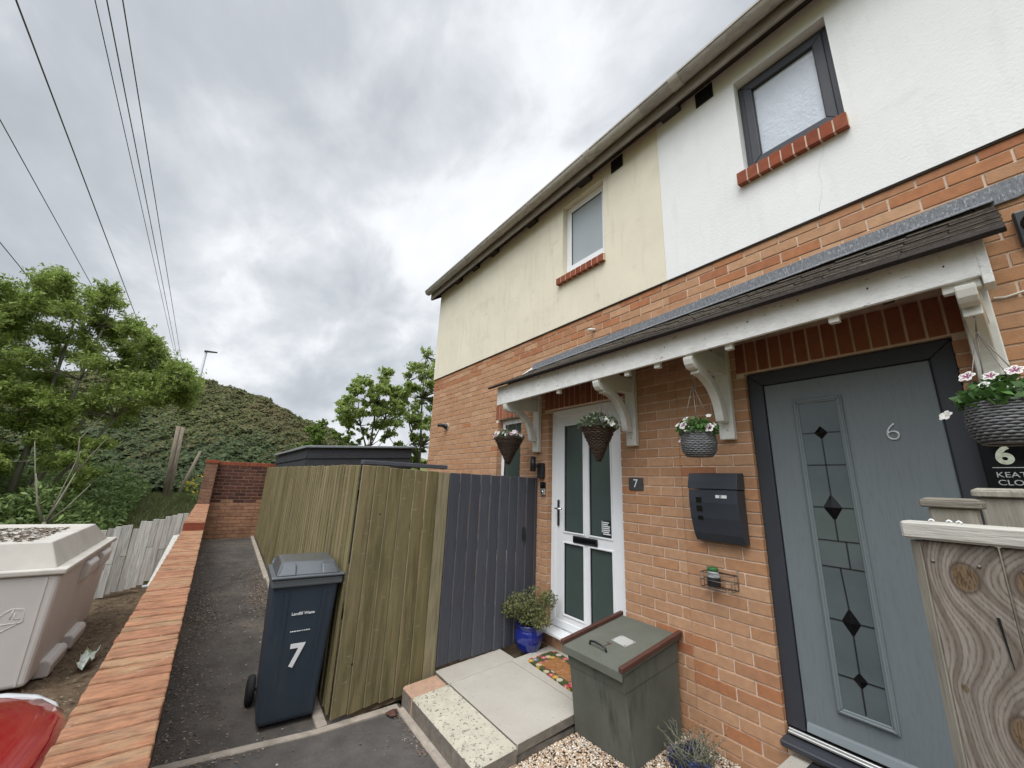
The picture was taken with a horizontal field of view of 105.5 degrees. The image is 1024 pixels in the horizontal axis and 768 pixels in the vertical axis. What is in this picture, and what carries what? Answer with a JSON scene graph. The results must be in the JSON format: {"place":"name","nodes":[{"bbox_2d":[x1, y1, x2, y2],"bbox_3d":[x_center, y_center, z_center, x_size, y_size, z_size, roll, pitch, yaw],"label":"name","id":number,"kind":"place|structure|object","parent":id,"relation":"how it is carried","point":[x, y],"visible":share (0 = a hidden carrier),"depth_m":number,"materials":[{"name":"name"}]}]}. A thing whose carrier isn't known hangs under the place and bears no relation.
{"place":"outdoors","nodes":[
{"label":"outdoors","id":0,"kind":"place"},
{"bbox_2d":[0,242,75,334],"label":"overhead wire","id":1,"kind":"object","parent":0,"point":[18,265],"depth_m":10.33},
{"bbox_2d":[0,119,106,311],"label":"overhead wire","id":2,"kind":"object","parent":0,"point":[42,196],"visible":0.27,"depth_m":9.99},
{"bbox_2d":[15,0,135,315],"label":"overhead wire","id":3,"kind":"object","parent":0,"point":[21,14],"visible":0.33,"depth_m":7.86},
{"bbox_2d":[0,499,192,719],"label":"ground","id":4,"kind":"structure","parent":0,"point":[137,593],"depth_m":4.36,"materials":[{"name":"soil"}]},
{"bbox_2d":[0,693,66,767],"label":"parked car","id":5,"kind":"object","parent":4,"relation":"on","point":[32,726],"visible":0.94,"depth_m":1.33,"materials":[{"name":"red paint"}]},
{"bbox_2d":[0,524,116,690],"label":"grit container","id":6,"kind":"object","parent":4,"relation":"on","point":[48,586],"visible":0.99,"depth_m":3.70,"materials":[{"name":"grey plastic"}]},
{"bbox_2d":[0,526,69,541],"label":"leaf litter","id":7,"kind":"object","parent":6,"relation":"on","point":[9,536],"visible":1,"depth_m":4.30,"materials":[{"name":"plant"}]},
{"bbox_2d":[34,429,106,523],"bbox_3d":[-7.518,1.818,6.414,0.106,2.752,0.814,-12,-20,44],"label":"sapling","id":8,"kind":"object","parent":4,"relation":"on","point":[51,512],"visible":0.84,"depth_m":6.42,"materials":[{"name":"grey plant"}]},
{"bbox_2d":[0,451,152,535],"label":"undergrowth","id":9,"kind":"object","parent":4,"relation":"on","point":[87,506],"visible":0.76,"depth_m":8.44,"materials":[{"name":"green plant"}]},
{"bbox_2d":[22,596,138,718],"bbox_3d":[-3.798,2.723,3.370,0.862,0.020,7.321,13,-18,-35],"label":"debris","id":10,"kind":"object","parent":4,"relation":"on","point":[101,648],"visible":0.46,"depth_m":4.28,"materials":[{"name":"soil"}]},
{"bbox_2d":[75,645,100,669],"bbox_3d":[-4.389,2.818,4.033,0.128,0.112,0.423,13,-18,-35],"label":"crisp packet","id":11,"kind":"object","parent":4,"relation":"on","point":[87,656],"visible":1,"depth_m":4.01},
{"bbox_2d":[4,490,198,585],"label":"grass","id":12,"kind":"structure","parent":4,"relation":"on","point":[158,500],"depth_m":10.06,"materials":[{"name":"green plant"}]},
{"bbox_2d":[0,262,207,517],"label":"broadleaf tree","id":13,"kind":"object","parent":4,"relation":"on","point":[146,366],"visible":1,"depth_m":8.61,"materials":[{"name":"green plant"}]},
{"bbox_2d":[40,459,218,767],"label":"boundary wall","id":14,"kind":"structure","parent":4,"relation":"on","point":[113,720],"depth_m":1.46,"materials":[{"name":"brick"}]},
{"bbox_2d":[93,513,188,598],"bbox_3d":[-6.825,2.991,5.997,2.553,1.898,0.161,13,-18,-35],"label":"board fence","id":15,"kind":"object","parent":4,"relation":"on","point":[133,574],"visible":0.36,"depth_m":6.41,"materials":[{"name":"grey wood"}]},
{"bbox_2d":[142,535,178,587],"bbox_3d":[-4.000,2.385,4.351,0.167,1.190,1.272,13,-18,-35],"label":"loose sheet","id":16,"kind":"object","parent":4,"relation":"on","point":[170,545],"visible":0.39,"depth_m":4.49,"materials":[{"name":"white plastic"}]},
{"bbox_2d":[162,426,180,496],"bbox_3d":[-10.125,2.333,11.598,0.357,2.164,0.136,-6,-16,28],"label":"timber post","id":17,"kind":"object","parent":4,"relation":"on","point":[171,460],"visible":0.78,"depth_m":11.56,"materials":[{"name":"wood"}]},
{"bbox_2d":[167,427,184,495],"bbox_3d":[-10.033,2.349,11.628,0.318,2.150,0.099,-6,-17,30],"label":"timber post","id":18,"kind":"object","parent":4,"relation":"on","point":[173,474],"visible":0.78,"depth_m":11.60,"materials":[{"name":"wood"}]},
{"bbox_2d":[155,475,202,502],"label":"yellow flowers","id":19,"kind":"object","parent":4,"relation":"on","point":[190,490],"visible":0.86,"depth_m":10.98,"materials":[{"name":"green plant"}]},
{"bbox_2d":[175,451,201,497],"bbox_3d":[-9.706,2.731,11.671,0.089,1.469,0.463,-1,-15,13],"label":"timber post","id":20,"kind":"object","parent":4,"relation":"on","point":[190,470],"visible":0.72,"depth_m":11.70,"materials":[{"name":"wood"}]},
{"bbox_2d":[94,0,174,353],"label":"overhead wire","id":21,"kind":"object","parent":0,"point":[126,141],"visible":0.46,"depth_m":7.97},
{"bbox_2d":[106,0,176,354],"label":"overhead wire","id":22,"kind":"object","parent":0,"point":[134,141],"visible":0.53,"depth_m":8.00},
{"bbox_2d":[122,0,181,361],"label":"overhead wire","id":23,"kind":"object","parent":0,"point":[145,142],"visible":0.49,"depth_m":7.96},
{"bbox_2d":[16,379,426,499],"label":"hill","id":24,"kind":"structure","parent":0,"point":[422,459],"depth_m":17.21,"materials":[{"name":"green plant"}]},
{"bbox_2d":[0,369,353,492],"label":"ivy","id":25,"kind":"object","parent":24,"relation":"on","point":[146,456],"visible":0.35,"depth_m":14.81,"materials":[{"name":"green plant"}]},
{"bbox_2d":[198,350,217,376],"bbox_3d":[-20.394,0.519,25.537,0.740,5.650,0.240,13,-18,-35],"label":"street lamp","id":26,"kind":"object","parent":24,"relation":"on","point":[203,361],"visible":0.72,"depth_m":25.89,"materials":[{"name":"grey metal"}]},
{"bbox_2d":[298,418,427,469],"bbox_3d":[-6.226,3.220,16.797,5.541,3.132,1.816,13,-18,-35],"label":"bush","id":27,"kind":"object","parent":24,"relation":"on","point":[319,436],"visible":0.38,"depth_m":16.33,"materials":[{"name":"green plant"}]},
{"bbox_2d":[332,365,406,445],"bbox_3d":[-5.918,1.837,15.814,2.856,5.341,2.156,13,-18,-35],"label":"young tree","id":28,"kind":"object","parent":24,"relation":"on","point":[347,410],"visible":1,"depth_m":15.88,"materials":[{"name":"green plant"}]},
{"bbox_2d":[376,346,435,478],"bbox_3d":[-4.081,1.604,17.662,3.730,6.856,2.341,13,-18,-35],"label":"young tree","id":29,"kind":"object","parent":24,"relation":"on","point":[415,420],"visible":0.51,"depth_m":17.39,"materials":[{"name":"green plant"}]},
{"bbox_2d":[149,537,401,767],"bbox_3d":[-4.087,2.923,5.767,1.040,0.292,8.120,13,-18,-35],"label":"path","id":30,"kind":"structure","parent":0,"point":[236,551],"depth_m":3.46,"materials":[{"name":"grey asphalt"}]},
{"bbox_2d":[250,536,326,728],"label":"kerb","id":31,"kind":"structure","parent":30,"relation":"on","point":[318,718],"depth_m":2.94,"materials":[{"name":"concrete"}]},
{"bbox_2d":[244,552,344,726],"bbox_3d":[-1.673,1.901,3.002,0.490,1.055,0.661,11,-18,-32],"label":"wheelie bin","id":32,"kind":"object","parent":30,"relation":"on","point":[302,591],"visible":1,"depth_m":2.80,"materials":[{"name":"blue plastic"}]},
{"bbox_2d":[184,701,437,767],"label":"pavement","id":33,"kind":"structure","parent":0,"point":[370,735],"depth_m":2.49,"materials":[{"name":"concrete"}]},
{"bbox_2d":[151,704,398,767],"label":"kerb","id":34,"kind":"structure","parent":33,"relation":"on","point":[281,740],"depth_m":2.54,"materials":[{"name":"concrete"}]},
{"bbox_2d":[150,539,427,767],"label":"debris","id":35,"kind":"object","parent":33,"relation":"on","point":[261,592],"visible":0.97,"depth_m":3.82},
{"bbox_2d":[386,709,396,715],"bbox_3d":[-0.876,2.422,2.885,0.100,0.027,0.081,-9,-18,37],"label":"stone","id":36,"kind":"object","parent":33,"relation":"on","point":[392,712],"visible":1,"depth_m":2.87,"materials":[{"name":"stone"}]},
{"bbox_2d":[401,675,446,715],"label":"step block","id":37,"kind":"structure","parent":33,"relation":"on","point":[411,692],"depth_m":3.00,"materials":[{"name":"pink concrete"}]},
{"bbox_2d":[397,707,450,767],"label":"kerb","id":38,"kind":"structure","parent":33,"relation":"on","point":[438,759],"depth_m":2.60,"materials":[{"name":"concrete"}]},
{"bbox_2d":[411,685,516,767],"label":"step block","id":39,"kind":"structure","parent":33,"relation":"on","point":[457,729],"depth_m":2.51,"materials":[{"name":"concrete"}]},
{"bbox_2d":[274,445,415,562],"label":"shed","id":40,"kind":"structure","parent":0,"point":[314,455],"depth_m":7.91,"materials":[{"name":"grey wood"}]},
{"bbox_2d":[0,0,756,459],"label":"sky","id":41,"kind":"structure","parent":0,"point":[317,166],"materials":[{"name":"grey"}]},
{"bbox_2d":[331,539,541,716],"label":"ground","id":42,"kind":"structure","parent":0,"point":[512,650],"depth_m":3.68,"materials":[{"name":"soil"}]},
{"bbox_2d":[255,465,360,714],"bbox_3d":[-3.566,2.205,6.115,0.144,1.854,7.850,13,-18,-35],"label":"board fence","id":43,"kind":"object","parent":42,"relation":"on","point":[307,509],"visible":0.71,"depth_m":4.20,"materials":[{"name":"brown wood"}]},
{"bbox_2d":[329,460,449,720],"bbox_3d":[-0.955,1.598,3.261,0.837,1.840,0.147,13,-18,-35],"label":"board fence","id":44,"kind":"object","parent":42,"relation":"on","point":[420,636],"visible":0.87,"depth_m":3.17,"materials":[{"name":"wood"}]},
{"bbox_2d":[435,649,514,685],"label":"paving slab","id":45,"kind":"structure","parent":42,"relation":"on","point":[448,675],"depth_m":3.32,"materials":[{"name":"concrete"}]},
{"bbox_2d":[417,105,699,742],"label":"terraced house","id":46,"kind":"structure","parent":42,"relation":"on","point":[570,256],"depth_m":3.99,"materials":[{"name":"beige brick"}]},
{"bbox_2d":[437,423,448,429],"bbox_3d":[-1.092,0.678,6.240,0.184,0.116,0.103,0,-15,8],"label":"outside spotlight","id":47,"kind":"object","parent":46,"relation":"attached to","point":[445,426],"visible":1,"depth_m":6.21,"materials":[{"name":"black plastic"}]},
{"bbox_2d":[435,473,536,667],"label":"garden gate","id":48,"kind":"structure","parent":46,"relation":"attached to","point":[468,611],"depth_m":3.70,"materials":[{"name":"wood"}]},
{"bbox_2d":[501,418,521,554],"bbox_3d":[0.021,1.234,4.757,0.060,1.618,0.486,13,-18,-35],"label":"window","id":49,"kind":"structure","parent":46,"relation":"in","point":[512,469],"depth_m":4.86,"materials":[{"name":"white plastic"}]},
{"bbox_2d":[514,619,542,653],"bbox_3d":[0.157,2.378,3.668,0.277,0.228,0.277,13,-18,-35],"label":"plant pot","id":50,"kind":"object","parent":46,"relation":"on","point":[528,639],"visible":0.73,"depth_m":3.57,"materials":[{"name":"blue ceramic"}]},
{"bbox_2d":[500,585,557,632],"bbox_3d":[0.170,2.116,3.685,0.473,0.345,0.478,13,-18,-35],"label":"shrub","id":51,"kind":"object","parent":50,"relation":"in","point":[528,618],"visible":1,"depth_m":3.66,"materials":[{"name":"green plant"}]},
{"bbox_2d":[530,457,544,477],"bbox_3d":[0.278,0.905,4.220,0.159,0.225,0.084,0,-15,10],"label":"wall light","id":52,"kind":"object","parent":46,"relation":"attached to","point":[540,469],"visible":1,"depth_m":4.19,"materials":[{"name":"black plastic"}]},
{"bbox_2d":[540,482,545,494],"bbox_3d":[0.327,1.114,4.148,0.031,0.133,0.068,13,-18,-35],"label":"doorbell","id":53,"kind":"object","parent":46,"relation":"attached to","point":[543,487],"visible":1,"depth_m":4.13,"materials":[{"name":"black plastic"}]},
{"bbox_2d":[556,185,605,285],"bbox_3d":[0.803,-1.686,4.420,0.177,1.027,0.697,13,-18,-35],"label":"window","id":54,"kind":"structure","parent":46,"relation":"in","point":[585,220],"depth_m":4.43,"materials":[{"name":"white plastic"}]},
{"bbox_2d":[554,408,622,628],"bbox_3d":[0.690,1.246,3.703,0.117,1.977,0.829,13,-18,-35],"label":"door","id":55,"kind":"structure","parent":46,"relation":"in","point":[589,585],"depth_m":3.68,"materials":[{"name":"white plastic"}]},
{"bbox_2d":[629,478,643,489],"bbox_3d":[1.034,0.835,3.253,0.012,0.100,0.140,13,-18,-35],"label":"number plaque","id":56,"kind":"object","parent":46,"relation":"attached to","point":[635,483],"visible":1,"depth_m":3.25,"materials":[{"name":"stone"}]},
{"bbox_2d":[488,174,1023,452],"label":"door canopy","id":57,"kind":"object","parent":46,"relation":"attached to","point":[942,247],"visible":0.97,"depth_m":2.24,"materials":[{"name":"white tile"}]},
{"bbox_2d":[493,413,524,463],"bbox_3d":[-0.033,0.563,4.224,0.343,0.607,0.349,13,-18,-35],"label":"hanging basket","id":58,"kind":"object","parent":57,"relation":"hanging from","point":[508,442],"visible":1,"depth_m":4.12,"materials":[{"name":"brown wicker"}]},
{"bbox_2d":[577,394,619,461],"bbox_3d":[0.715,0.338,3.239,0.358,0.607,0.365,13,-18,-35],"label":"hanging basket","id":59,"kind":"object","parent":57,"relation":"hanging from","point":[599,429],"visible":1,"depth_m":3.14,"materials":[{"name":"brown wicker"}]},
{"bbox_2d":[675,375,719,457],"bbox_3d":[1.220,0.195,2.575,0.267,0.564,0.276,13,-18,-35],"label":"hanging basket","id":60,"kind":"object","parent":57,"relation":"hanging from","point":[698,439],"visible":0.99,"depth_m":2.46,"materials":[{"name":"grey wicker"}]},
{"bbox_2d":[939,316,1023,446],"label":"hanging basket","id":61,"kind":"object","parent":57,"relation":"hanging from","point":[992,404],"visible":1,"depth_m":1.47,"materials":[{"name":"grey wicker"}]},
{"bbox_2d":[516,723,574,761],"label":"ground","id":62,"kind":"structure","parent":0,"point":[549,740],"depth_m":2.51,"materials":[{"name":"concrete"}]},
{"bbox_2d":[450,661,574,754],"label":"paving slab","id":63,"kind":"structure","parent":62,"relation":"on","point":[521,709],"depth_m":2.79,"materials":[{"name":"concrete"}]},
{"bbox_2d":[512,646,572,699],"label":"paving slab","id":64,"kind":"structure","parent":62,"relation":"on","point":[523,662],"depth_m":3.27,"materials":[{"name":"concrete"}]},
{"bbox_2d":[529,651,571,691],"bbox_3d":[0.422,2.370,3.233,0.310,0.013,0.620,7,-15,-32],"label":"doormat","id":65,"kind":"object","parent":64,"relation":"on","point":[554,665],"visible":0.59,"depth_m":3.28,"materials":[{"name":"multicoloured fabric"}]},
{"bbox_2d":[509,731,741,767],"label":"ground","id":66,"kind":"structure","parent":0,"point":[537,752],"depth_m":2.40,"materials":[{"name":"beige gravel"}]},
{"bbox_2d":[561,610,681,767],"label":"storage box","id":67,"kind":"object","parent":66,"relation":"on","point":[625,685],"visible":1,"depth_m":2.51,"materials":[{"name":"grey-green painted wood"},{"name":"red-brown painted wood"},{"name":"metal"}]},
{"bbox_2d":[657,715,728,767],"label":"lavender plant","id":68,"kind":"object","parent":66,"relation":"on","point":[691,756],"visible":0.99,"depth_m":2.31,"materials":[{"name":"grey plant"}]},
{"bbox_2d":[777,754,810,767],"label":"step block","id":69,"kind":"structure","parent":66,"relation":"on","point":[793,761],"depth_m":2.07,"materials":[{"name":"concrete"}]},
{"bbox_2d":[807,762,824,767],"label":"doormat","id":70,"kind":"object","parent":69,"relation":"on","point":[813,765],"visible":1,"depth_m":2.03,"materials":[{"name":"black rubber"}]},
{"bbox_2d":[638,0,1023,767],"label":"terraced house","id":71,"kind":"structure","parent":66,"relation":"on","point":[792,130],"depth_m":2.31,"materials":[{"name":"orange brick"}]},
{"bbox_2d":[688,473,749,545],"bbox_3d":[1.390,0.836,2.645,0.120,0.454,0.336,13,-18,-35],"label":"mailbox","id":72,"kind":"object","parent":71,"relation":"attached to","point":[719,514],"visible":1,"depth_m":2.59,"materials":[{"name":"black plastic"}]},
{"bbox_2d":[700,564,738,593],"bbox_3d":[1.365,1.282,2.570,0.098,0.128,0.205,13,-18,-35],"label":"wire caddy","id":73,"kind":"object","parent":71,"relation":"attached to","point":[734,576],"visible":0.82,"depth_m":2.53,"materials":[{"name":"black metal"}]},
{"bbox_2d":[707,566,720,587],"bbox_3d":[1.343,1.286,2.597,0.082,0.118,0.082,13,-18,-35],"label":"glass jar","id":74,"kind":"object","parent":73,"relation":"in","point":[713,577],"visible":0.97,"depth_m":2.57,"materials":[{"name":"black glass"}]},
{"bbox_2d":[736,26,849,186],"bbox_3d":[1.989,-2.015,2.856,0.187,0.982,0.657,13,-18,-35],"label":"window","id":75,"kind":"structure","parent":71,"relation":"in","point":[797,96],"depth_m":2.84,"materials":[{"name":"black plastic"}]},
{"bbox_2d":[764,360,962,767],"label":"door","id":76,"kind":"structure","parent":71,"relation":"in","point":[855,454],"depth_m":2.09,"materials":[{"name":"grey plastic"}]},
{"bbox_2d":[978,443,1023,488],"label":"address sign","id":77,"kind":"object","parent":71,"relation":"attached to","point":[1003,467],"visible":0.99,"depth_m":1.74,"materials":[{"name":"black plastic"}]},
{"bbox_2d":[993,290,1023,298],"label":"cable","id":78,"kind":"object","parent":71,"relation":"attached to","point":[1017,293],"visible":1,"depth_m":1.82,"materials":[{"name":"white paint"}]},
{"bbox_2d":[1011,209,1023,247],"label":"flood light","id":79,"kind":"object","parent":71,"relation":"attached to","point":[1018,218],"visible":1,"depth_m":1.81,"materials":[{"name":"black plastic"}]},
{"bbox_2d":[919,497,987,545],"bbox_3d":[1.256,1.156,0.931,0.120,1.698,0.120,13,-18,-35],"label":"fence post","id":80,"kind":"object","parent":66,"relation":"on","point":[963,510],"visible":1,"depth_m":1.10,"materials":[{"name":"beige wood"}]},
{"bbox_2d":[900,520,1023,767],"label":"timber fence","id":81,"kind":"object","parent":66,"relation":"on","point":[977,646],"visible":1,"depth_m":0.94,"materials":[{"name":"grey wood"}]},
{"bbox_2d":[970,488,1023,649],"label":"fence post","id":82,"kind":"object","parent":66,"relation":"on","point":[1005,507],"visible":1,"depth_m":1.18,"materials":[{"name":"beige wood"}]},
{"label":"terrain","id":83,"kind":"structure","parent":0,"visible":0},
{"bbox_2d":[200,461,275,544],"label":"garden wall","id":84,"kind":"structure","parent":83,"relation":"on","point":[235,500],"depth_m":8.92,"materials":[{"name":"brick"}]}
]}

